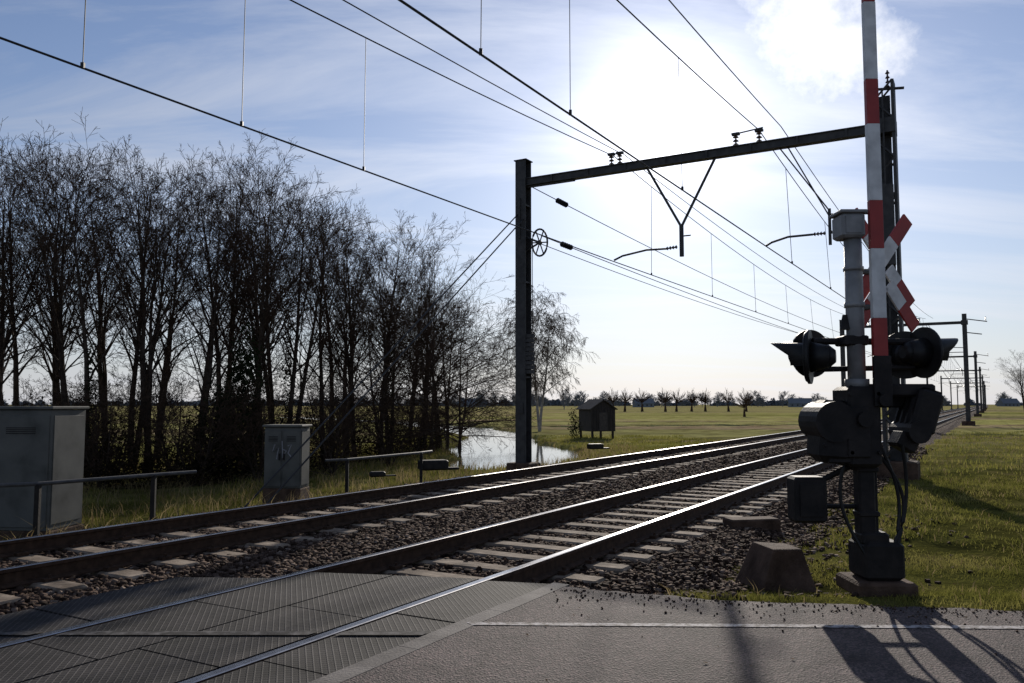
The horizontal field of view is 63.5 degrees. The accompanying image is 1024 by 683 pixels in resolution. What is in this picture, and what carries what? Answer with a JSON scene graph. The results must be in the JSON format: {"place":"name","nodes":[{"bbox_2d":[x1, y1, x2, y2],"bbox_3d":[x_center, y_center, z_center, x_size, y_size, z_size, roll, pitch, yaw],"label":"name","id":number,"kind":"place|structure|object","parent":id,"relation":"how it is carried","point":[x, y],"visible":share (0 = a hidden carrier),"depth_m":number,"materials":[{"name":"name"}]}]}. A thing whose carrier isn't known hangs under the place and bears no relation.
{"place":"outdoors","nodes":[
{"label":"outdoors","id":0,"kind":"place"},
{"bbox_2d":[2,480,412,539],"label":"grass","id":1,"kind":"structure","parent":0,"point":[113,505],"depth_m":18.72,"materials":[{"name":"green"}]},
{"bbox_2d":[277,417,582,469],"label":"water","id":2,"kind":"structure","parent":0,"point":[500,453],"depth_m":42.56,"materials":[{"name":"grey liquid"}]},
{"bbox_2d":[0,0,1023,404],"label":"sky","id":3,"kind":"structure","parent":0,"point":[959,64],"materials":[{"name":"blue"}]},
{"bbox_2d":[50,404,1023,610],"bbox_3d":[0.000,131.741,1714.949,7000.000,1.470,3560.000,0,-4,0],"label":"ground","id":4,"kind":"structure","parent":0,"point":[698,421],"depth_m":22.60,"materials":[{"name":"green plant"}]},
{"bbox_2d":[0,224,26,340],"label":"alder tree","id":5,"kind":"object","parent":4,"relation":"on","point":[10,277],"visible":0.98,"depth_m":24.64,"materials":[{"name":"brown plant"}]},
{"bbox_2d":[0,374,68,405],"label":"shrub","id":6,"kind":"object","parent":4,"relation":"on","point":[31,397],"visible":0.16,"depth_m":21.25,"materials":[{"name":"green plant"}]},
{"bbox_2d":[0,139,88,405],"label":"alder tree","id":7,"kind":"object","parent":4,"relation":"on","point":[16,376],"visible":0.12,"depth_m":32.79,"materials":[{"name":"brown plant"}]},
{"bbox_2d":[0,406,89,540],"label":"relay cabinet","id":8,"kind":"object","parent":4,"relation":"on","point":[41,443],"visible":0.91,"depth_m":13.21,"materials":[{"name":"metal"}]},
{"bbox_2d":[0,116,95,405],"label":"alder tree","id":9,"kind":"object","parent":4,"relation":"on","point":[5,312],"visible":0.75,"depth_m":26.13,"materials":[{"name":"brown plant"}]},
{"bbox_2d":[0,178,112,378],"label":"alder tree","id":10,"kind":"object","parent":4,"relation":"on","point":[13,336],"visible":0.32,"depth_m":27.97,"materials":[{"name":"brown plant"}]},
{"bbox_2d":[8,353,138,454],"bbox_3d":[-15.013,2.527,28.546,3.636,4.267,3.628,0,-4,1],"label":"shrub","id":11,"kind":"object","parent":4,"relation":"on","point":[70,393],"visible":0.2,"depth_m":28.70,"materials":[{"name":"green plant"}]},
{"bbox_2d":[0,130,152,405],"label":"alder tree","id":12,"kind":"object","parent":4,"relation":"on","point":[54,378],"visible":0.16,"depth_m":30.31,"materials":[{"name":"brown plant"}]},
{"bbox_2d":[0,107,153,405],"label":"alder tree","id":13,"kind":"object","parent":4,"relation":"on","point":[60,348],"visible":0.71,"depth_m":26.43,"materials":[{"name":"brown plant"}]},
{"bbox_2d":[0,120,162,476],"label":"alder tree","id":14,"kind":"object","parent":4,"relation":"on","point":[85,336],"visible":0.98,"depth_m":25.24,"materials":[{"name":"brown plant"}]},
{"bbox_2d":[0,146,182,459],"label":"alder tree","id":15,"kind":"object","parent":4,"relation":"on","point":[103,372],"visible":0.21,"depth_m":33.90,"materials":[{"name":"brown plant"}]},
{"bbox_2d":[39,373,153,489],"bbox_3d":[-11.468,2.484,22.507,2.851,3.353,2.857,4,-6,-40],"label":"shrub","id":16,"kind":"object","parent":4,"relation":"on","point":[96,433],"visible":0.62,"depth_m":22.38,"materials":[{"name":"green plant"}]},
{"bbox_2d":[0,470,196,535],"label":"pipe railing","id":17,"kind":"object","parent":4,"relation":"on","point":[37,502],"visible":0.69,"depth_m":12.27,"materials":[{"name":"metal"}]},
{"bbox_2d":[58,354,188,475],"bbox_3d":[-12.843,2.420,26.049,4.910,4.161,3.412,1,-4,-12],"label":"shrub","id":18,"kind":"object","parent":4,"relation":"on","point":[130,385],"visible":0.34,"depth_m":25.93,"materials":[{"name":"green plant"}]},
{"bbox_2d":[52,134,234,477],"bbox_3d":[-11.848,-1.045,26.712,5.224,11.301,5.930,3,-5,-34],"label":"alder tree","id":19,"kind":"object","parent":4,"relation":"on","point":[144,318],"visible":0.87,"depth_m":26.63,"materials":[{"name":"brown plant"}]},
{"bbox_2d":[62,137,232,467],"bbox_3d":[-13.169,-1.393,29.280,6.488,12.393,5.625,2,-5,-21],"label":"alder tree","id":20,"kind":"object","parent":4,"relation":"on","point":[174,273],"visible":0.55,"depth_m":29.41,"materials":[{"name":"brown plant"}]},
{"bbox_2d":[79,162,227,462],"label":"alder tree","id":21,"kind":"object","parent":4,"relation":"on","point":[170,350],"visible":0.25,"depth_m":34.01,"materials":[{"name":"brown plant"}]},
{"bbox_2d":[91,348,230,478],"bbox_3d":[-11.118,2.334,25.896,3.636,4.267,3.628,-3,-5,34],"label":"shrub","id":22,"kind":"object","parent":4,"relation":"on","point":[167,399],"visible":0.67,"depth_m":25.65,"materials":[{"name":"brown plant"}]},
{"bbox_2d":[96,155,281,462],"bbox_3d":[-10.613,-0.685,28.700,5.317,10.847,6.207,-1,-4,8],"label":"alder tree","id":23,"kind":"object","parent":4,"relation":"on","point":[208,355],"visible":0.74,"depth_m":27.91,"materials":[{"name":"brown plant"}]},
{"bbox_2d":[122,368,267,486],"bbox_3d":[-9.151,2.500,23.576,4.208,3.567,2.924,-1,-4,7],"label":"shrub","id":24,"kind":"object","parent":4,"relation":"on","point":[185,437],"visible":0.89,"depth_m":23.20,"materials":[{"name":"brown plant"}]},
{"bbox_2d":[142,143,282,458],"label":"alder tree","id":25,"kind":"object","parent":4,"relation":"on","point":[191,203],"visible":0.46,"depth_m":30.89,"materials":[{"name":"brown plant"}]},
{"bbox_2d":[176,322,268,482],"bbox_3d":[-8.746,1.849,25.218,3.203,4.890,2.336,-3,-5,38],"label":"holly bush","id":26,"kind":"object","parent":4,"relation":"on","point":[241,377],"visible":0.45,"depth_m":24.89,"materials":[{"name":"green plant"}]},
{"bbox_2d":[8,390,448,492],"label":"bramble undergrowth","id":27,"kind":"object","parent":4,"relation":"on","point":[125,471],"visible":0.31,"depth_m":23.51,"materials":[{"name":"green plant"}]},
{"bbox_2d":[80,278,394,477],"bbox_3d":[-8.435,1.164,30.023,2.184,6.889,13.566,-3,-5,35],"label":"ivy","id":28,"kind":"object","parent":4,"relation":"on","point":[284,377],"visible":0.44,"depth_m":29.21,"materials":[{"name":"green plant"}]},
{"bbox_2d":[184,374,303,481],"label":"shrub","id":29,"kind":"object","parent":4,"relation":"on","point":[247,449],"visible":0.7,"depth_m":24.09,"materials":[{"name":"green plant"}]},
{"bbox_2d":[190,366,304,473],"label":"shrub","id":30,"kind":"object","parent":4,"relation":"on","point":[273,411],"visible":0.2,"depth_m":26.82,"materials":[{"name":"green plant"}]},
{"bbox_2d":[190,352,313,458],"bbox_3d":[-10.307,2.560,33.036,4.155,4.877,4.147,-2,-5,23],"label":"shrub","id":31,"kind":"object","parent":4,"relation":"on","point":[265,391],"visible":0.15,"depth_m":32.85,"materials":[{"name":"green plant"}]},
{"bbox_2d":[179,144,335,465],"bbox_3d":[-9.631,-0.873,31.336,6.113,11.651,5.386,2,-5,-22],"label":"alder tree","id":32,"kind":"object","parent":4,"relation":"on","point":[240,299],"visible":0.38,"depth_m":30.91,"materials":[{"name":"brown plant"}]},
{"bbox_2d":[165,129,351,457],"bbox_3d":[-11.703,-1.778,34.228,7.846,13.882,7.640,-2,-5,24],"label":"alder tree","id":33,"kind":"object","parent":4,"relation":"on","point":[240,184],"visible":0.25,"depth_m":34.03,"materials":[{"name":"brown plant"}]},
{"bbox_2d":[183,139,358,423],"bbox_3d":[-10.558,-1.333,35.263,6.008,13.235,6.929,-2,-5,24],"label":"alder tree","id":34,"kind":"object","parent":4,"relation":"on","point":[271,214],"visible":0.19,"depth_m":34.69,"materials":[{"name":"brown plant"}]},
{"bbox_2d":[178,140,383,466],"bbox_3d":[-8.652,-1.114,28.165,6.538,11.568,6.367,-2,-5,24],"label":"alder tree","id":35,"kind":"object","parent":4,"relation":"on","point":[263,319],"visible":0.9,"depth_m":28.00,"materials":[{"name":"brown plant"}]},
{"bbox_2d":[262,424,311,503],"bbox_3d":[-4.750,2.654,17.447,0.860,1.795,0.635,0,-4,6],"label":"relay cabinet","id":36,"kind":"object","parent":4,"relation":"on","point":[284,443],"visible":0.88,"depth_m":17.18,"materials":[{"name":"metal"}]},
{"bbox_2d":[211,175,369,423],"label":"alder tree","id":37,"kind":"object","parent":4,"relation":"on","point":[297,334],"visible":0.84,"depth_m":29.41,"materials":[{"name":"brown plant"}]},
{"bbox_2d":[259,197,376,459],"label":"alder tree","id":38,"kind":"object","parent":4,"relation":"on","point":[320,376],"visible":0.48,"depth_m":31.71,"materials":[{"name":"brown plant"}]},
{"bbox_2d":[0,441,649,539],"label":"dry grass","id":39,"kind":"structure","parent":4,"relation":"on","point":[317,488],"depth_m":21.64,"materials":[{"name":"green"}]},
{"bbox_2d":[272,187,383,446],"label":"alder tree","id":40,"kind":"object","parent":4,"relation":"on","point":[324,271],"visible":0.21,"depth_m":38.05,"materials":[{"name":"brown plant"}]},
{"bbox_2d":[276,353,388,457],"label":"shrub","id":41,"kind":"object","parent":4,"relation":"on","point":[298,384],"visible":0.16,"depth_m":33.80,"materials":[{"name":"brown plant"}]},
{"bbox_2d":[286,372,382,475],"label":"shrub","id":42,"kind":"object","parent":4,"relation":"on","point":[335,465],"visible":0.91,"depth_m":26.49,"materials":[{"name":"brown plant"}]},
{"bbox_2d":[286,208,398,454],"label":"alder tree","id":43,"kind":"object","parent":4,"relation":"on","point":[367,224],"visible":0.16,"depth_m":37.56,"materials":[{"name":"brown plant"}]},
{"bbox_2d":[294,356,396,466],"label":"shrub","id":44,"kind":"object","parent":4,"relation":"on","point":[343,396],"visible":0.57,"depth_m":30.10,"materials":[{"name":"brown plant"}]},
{"bbox_2d":[289,191,412,461],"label":"alder tree","id":45,"kind":"object","parent":4,"relation":"on","point":[350,365],"visible":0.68,"depth_m":32.67,"materials":[{"name":"brown plant"}]},
{"bbox_2d":[320,219,433,457],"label":"alder tree","id":46,"kind":"object","parent":4,"relation":"on","point":[400,285],"visible":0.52,"depth_m":37.04,"materials":[{"name":"brown plant"}]},
{"bbox_2d":[325,450,432,492],"bbox_3d":[-2.856,3.108,18.863,0.275,1.057,3.913,-2,-5,29],"label":"pipe railing","id":47,"kind":"object","parent":4,"relation":"on","point":[347,460],"visible":0.71,"depth_m":18.23,"materials":[{"name":"metal"}]},
{"bbox_2d":[369,471,395,476],"bbox_3d":[-2.885,2.960,18.478,0.600,0.120,0.175,2,-5,-23],"label":"track equipment box","id":48,"kind":"object","parent":4,"relation":"on","point":[377,473],"visible":1,"depth_m":18.37,"materials":[{"name":"paint"}]},
{"bbox_2d":[338,374,431,465],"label":"shrub","id":49,"kind":"object","parent":4,"relation":"on","point":[389,442],"visible":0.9,"depth_m":30.41,"materials":[{"name":"brown plant"}]},
{"bbox_2d":[262,280,514,462],"bbox_3d":[-4.557,1.285,32.965,10.116,7.638,9.309,0,-4,4],"label":"hawthorn tree","id":50,"kind":"object","parent":4,"relation":"on","point":[394,315],"visible":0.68,"depth_m":32.20,"materials":[{"name":"brown plant"}]},
{"bbox_2d":[331,210,468,450],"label":"alder tree","id":51,"kind":"object","parent":4,"relation":"on","point":[398,257],"visible":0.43,"depth_m":41.48,"materials":[{"name":"brown plant"}]},
{"bbox_2d":[367,244,463,443],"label":"alder tree","id":52,"kind":"object","parent":4,"relation":"on","point":[422,304],"visible":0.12,"depth_m":47.83,"materials":[{"name":"brown plant"}]},
{"bbox_2d":[382,372,452,456],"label":"shrub","id":53,"kind":"object","parent":4,"relation":"on","point":[417,440],"visible":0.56,"depth_m":35.67,"materials":[{"name":"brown plant"}]},
{"bbox_2d":[401,266,476,448],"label":"alder tree","id":54,"kind":"object","parent":4,"relation":"on","point":[440,443],"visible":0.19,"depth_m":43.48,"materials":[{"name":"brown plant"}]},
{"bbox_2d":[373,227,514,448],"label":"alder tree","id":55,"kind":"object","parent":4,"relation":"on","point":[434,297],"visible":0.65,"depth_m":39.63,"materials":[{"name":"brown plant"}]},
{"bbox_2d":[327,284,560,454],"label":"hawthorn tree","id":56,"kind":"object","parent":4,"relation":"on","point":[453,377],"visible":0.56,"depth_m":37.19,"materials":[{"name":"brown plant"}]},
{"bbox_2d":[348,285,555,450],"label":"hawthorn tree","id":57,"kind":"object","parent":4,"relation":"on","point":[470,376],"visible":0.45,"depth_m":42.64,"materials":[{"name":"brown plant"}]},
{"bbox_2d":[357,315,549,446],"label":"hawthorn tree","id":58,"kind":"object","parent":4,"relation":"on","point":[463,403],"visible":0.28,"depth_m":46.72,"materials":[{"name":"brown plant"}]},
{"bbox_2d":[218,433,723,488],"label":"grass","id":59,"kind":"structure","parent":4,"relation":"on","point":[679,440],"depth_m":37.43,"materials":[{"name":"green"}]},
{"bbox_2d":[0,405,988,607],"bbox_3d":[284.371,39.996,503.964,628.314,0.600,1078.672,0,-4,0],"label":"ballast bed","id":60,"kind":"object","parent":4,"relation":"on","point":[947,428],"visible":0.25,"depth_m":9.84,"materials":[{"name":"gravel"}]},
{"bbox_2d":[0,572,568,682],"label":"level crossing deck","id":61,"kind":"structure","parent":60,"relation":"on","point":[320,602],"depth_m":5.35,"materials":[{"name":"rubber"}]},
{"bbox_2d":[0,631,430,634],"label":"road marking","id":62,"kind":"object","parent":61,"relation":"on","point":[218,632],"visible":1,"depth_m":5.15,"materials":[{"name":"paint"}]},
{"bbox_2d":[418,459,458,470],"bbox_3d":[-1.812,3.057,20.486,1.000,0.250,0.350,2,-5,-23],"label":"track equipment box","id":63,"kind":"object","parent":60,"relation":"on","point":[436,464],"visible":0.9,"depth_m":20.30,"materials":[{"name":"paint"}]},
{"bbox_2d":[0,440,971,614],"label":"ballast stones","id":64,"kind":"object","parent":60,"relation":"on","point":[728,543],"visible":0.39,"depth_m":9.82,"materials":[{"name":"gravel"}]},
{"bbox_2d":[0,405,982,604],"bbox_3d":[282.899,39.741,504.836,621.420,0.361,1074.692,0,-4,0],"label":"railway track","id":65,"kind":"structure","parent":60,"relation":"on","point":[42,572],"depth_m":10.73,"materials":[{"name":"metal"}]},
{"bbox_2d":[0,405,986,682],"bbox_3d":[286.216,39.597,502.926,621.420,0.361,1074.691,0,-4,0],"label":"railway track","id":66,"kind":"structure","parent":60,"relation":"on","point":[550,567],"depth_m":9.24,"materials":[{"name":"metal"}]},
{"bbox_2d":[723,516,780,531],"bbox_3d":[3.200,2.459,11.046,0.700,0.200,0.300,1,-4,-11],"label":"cable duct cover","id":67,"kind":"object","parent":60,"relation":"on","point":[770,522],"visible":0.6,"depth_m":10.93,"materials":[{"name":"concrete"}]},
{"bbox_2d":[735,542,817,593],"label":"concrete ramp block","id":68,"kind":"structure","parent":60,"relation":"on","point":[766,566],"depth_m":7.63,"materials":[{"name":"concrete"}]},
{"bbox_2d":[4,398,1022,405],"bbox_3d":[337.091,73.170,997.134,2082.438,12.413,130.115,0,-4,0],"label":"distant woodland","id":69,"kind":"object","parent":4,"relation":"on","point":[771,402],"visible":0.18,"depth_m":977.54,"materials":[{"name":"plant"}]},
{"bbox_2d":[492,284,598,431],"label":"weeping tree","id":70,"kind":"object","parent":4,"relation":"on","point":[547,331],"visible":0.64,"depth_m":69.83,"materials":[{"name":"plant"}]},
{"bbox_2d":[560,388,572,408],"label":"distant tree","id":71,"kind":"object","parent":4,"relation":"on","point":[564,403],"visible":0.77,"depth_m":344.09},
{"bbox_2d":[567,408,582,438],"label":"bush","id":72,"kind":"object","parent":4,"relation":"on","point":[578,428],"visible":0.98,"depth_m":53.67,"materials":[{"name":"green plant"}]},
{"bbox_2d":[574,390,588,406],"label":"distant tree","id":73,"kind":"object","parent":4,"relation":"on","point":[577,396],"visible":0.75,"depth_m":677.10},
{"bbox_2d":[244,70,920,506],"bbox_3d":[2.152,-1.571,17.569,10.752,10.180,10.886,-2,-5,30],"label":"catenary portal","id":74,"kind":"object","parent":4,"relation":"on","point":[526,182],"visible":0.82,"depth_m":22.02,"materials":[{"name":"metal"}]},
{"bbox_2d":[0,0,973,390],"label":"overhead line","id":75,"kind":"object","parent":74,"relation":"hanging from","point":[362,168],"visible":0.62,"depth_m":15.68,"materials":[{"name":"black metal"}]},
{"bbox_2d":[576,399,617,438],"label":"wooden shed","id":76,"kind":"structure","parent":4,"relation":"on","point":[595,415],"depth_m":54.93,"materials":[{"name":"wood"}]},
{"bbox_2d":[599,412,607,430],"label":"door","id":77,"kind":"structure","parent":76,"relation":"in","point":[603,416],"depth_m":54.77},
{"bbox_2d":[587,443,609,448],"bbox_3d":[3.129,3.786,29.854,0.840,0.196,0.280,2,-5,-23],"label":"track equipment box","id":78,"kind":"object","parent":4,"relation":"on","point":[596,446],"visible":1,"depth_m":29.69,"materials":[{"name":"paint"}]},
{"bbox_2d":[603,387,619,405],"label":"pollard willow","id":79,"kind":"object","parent":4,"relation":"on","point":[609,397],"visible":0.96,"depth_m":249.04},
{"bbox_2d":[441,422,786,463],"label":"reeds","id":80,"kind":"object","parent":4,"relation":"on","point":[559,446],"visible":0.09,"depth_m":48.46,"materials":[{"name":"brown plant"}]},
{"bbox_2d":[617,388,633,411],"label":"pollard willow","id":81,"kind":"object","parent":4,"relation":"on","point":[627,398],"visible":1,"depth_m":251.73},
{"bbox_2d":[633,390,650,411],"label":"pollard willow","id":82,"kind":"object","parent":4,"relation":"on","point":[641,400],"visible":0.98,"depth_m":254.50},
{"bbox_2d":[632,399,654,406],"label":"farmhouse","id":83,"kind":"object","parent":4,"relation":"on","point":[647,403],"visible":0.77,"depth_m":595.66,"materials":[{"name":"metal"}]},
{"bbox_2d":[654,390,671,411],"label":"pollard willow","id":84,"kind":"object","parent":4,"relation":"on","point":[664,401],"visible":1,"depth_m":248.96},
{"bbox_2d":[668,388,687,411],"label":"pollard willow","id":85,"kind":"object","parent":4,"relation":"on","point":[676,399],"visible":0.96,"depth_m":252.77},
{"bbox_2d":[686,389,700,411],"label":"pollard willow","id":86,"kind":"object","parent":4,"relation":"on","point":[691,398],"visible":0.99,"depth_m":256.33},
{"bbox_2d":[695,390,714,410],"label":"pollard willow","id":87,"kind":"object","parent":4,"relation":"on","point":[704,400],"visible":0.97,"depth_m":258.22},
{"bbox_2d":[713,392,723,406],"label":"distant tree","id":88,"kind":"object","parent":4,"relation":"on","point":[717,399],"visible":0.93,"depth_m":704.65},
{"bbox_2d":[718,388,734,411],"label":"pollard willow","id":89,"kind":"object","parent":4,"relation":"on","point":[728,399],"visible":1,"depth_m":255.41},
{"bbox_2d":[733,395,752,416],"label":"pollard willow","id":90,"kind":"object","parent":4,"relation":"on","point":[744,403],"visible":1,"depth_m":149.53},
{"bbox_2d":[735,388,754,411],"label":"pollard willow","id":91,"kind":"object","parent":4,"relation":"on","point":[747,394],"visible":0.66,"depth_m":250.02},
{"bbox_2d":[749,390,761,406],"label":"distant tree","id":92,"kind":"object","parent":4,"relation":"on","point":[758,395],"visible":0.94,"depth_m":655.22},
{"bbox_2d":[779,391,789,406],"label":"distant tree","id":93,"kind":"object","parent":4,"relation":"on","point":[782,398],"visible":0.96,"depth_m":692.69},
{"bbox_2d":[787,398,811,406],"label":"farmhouse","id":94,"kind":"object","parent":4,"relation":"on","point":[797,402],"visible":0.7,"depth_m":615.61,"materials":[{"name":"metal"}]},
{"bbox_2d":[666,544,1023,610],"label":"grass","id":95,"kind":"structure","parent":4,"relation":"on","point":[1008,597],"depth_m":7.59,"materials":[{"name":"green"}]},
{"bbox_2d":[771,0,957,596],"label":"crossing barrier and signal","id":96,"kind":"object","parent":4,"relation":"on","point":[842,428],"visible":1,"depth_m":6.59,"materials":[{"name":"paint"}]},
{"bbox_2d":[779,474,1023,550],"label":"grass","id":97,"kind":"structure","parent":4,"relation":"on","point":[959,483],"depth_m":13.70,"materials":[{"name":"green"}]},
{"bbox_2d":[839,314,986,425],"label":"catenary portal","id":98,"kind":"object","parent":4,"relation":"on","point":[963,322],"visible":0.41,"depth_m":66.67,"materials":[{"name":"metal"}]},
{"bbox_2d":[926,367,986,412],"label":"catenary portal","id":99,"kind":"object","parent":4,"relation":"on","point":[980,385],"visible":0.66,"depth_m":161.69,"materials":[{"name":"metal"}]},
{"bbox_2d":[940,375,988,410],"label":"catenary portal","id":100,"kind":"object","parent":4,"relation":"on","point":[941,378],"visible":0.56,"depth_m":210.45,"materials":[{"name":"metal"}]},
{"bbox_2d":[909,430,1023,475],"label":"grass","id":101,"kind":"structure","parent":4,"relation":"on","point":[985,465],"depth_m":29.11,"materials":[{"name":"green"}]},
{"bbox_2d":[949,351,987,416],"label":"catenary portal","id":102,"kind":"object","parent":4,"relation":"on","point":[974,356],"visible":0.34,"depth_m":114.04,"materials":[{"name":"metal"}]},
{"bbox_2d":[950,381,989,409],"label":"catenary portal","id":103,"kind":"object","parent":4,"relation":"on","point":[969,383],"visible":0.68,"depth_m":263.08,"materials":[{"name":"metal"}]},
{"bbox_2d":[996,398,1019,405],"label":"farmhouse","id":104,"kind":"object","parent":4,"relation":"on","point":[1007,402],"visible":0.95,"depth_m":655.78,"materials":[{"name":"metal"}]},
{"bbox_2d":[995,351,1023,408],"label":"bare tree","id":105,"kind":"object","parent":4,"relation":"on","point":[1020,375],"visible":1,"depth_m":150.26,"materials":[{"name":"brown plant"}]},
{"bbox_2d":[341,587,1023,682],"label":"road","id":106,"kind":"structure","parent":0,"point":[558,654],"depth_m":4.83,"materials":[{"name":"asphalt"}]},
{"bbox_2d":[467,622,1023,628],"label":"road marking","id":107,"kind":"object","parent":106,"relation":"on","point":[770,625],"visible":1,"depth_m":5.30,"materials":[{"name":"paint"}]},
{"bbox_2d":[550,588,1023,654],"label":"road grit","id":108,"kind":"object","parent":106,"relation":"on","point":[880,606],"visible":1,"depth_m":5.79,"materials":[{"name":"gravel"}]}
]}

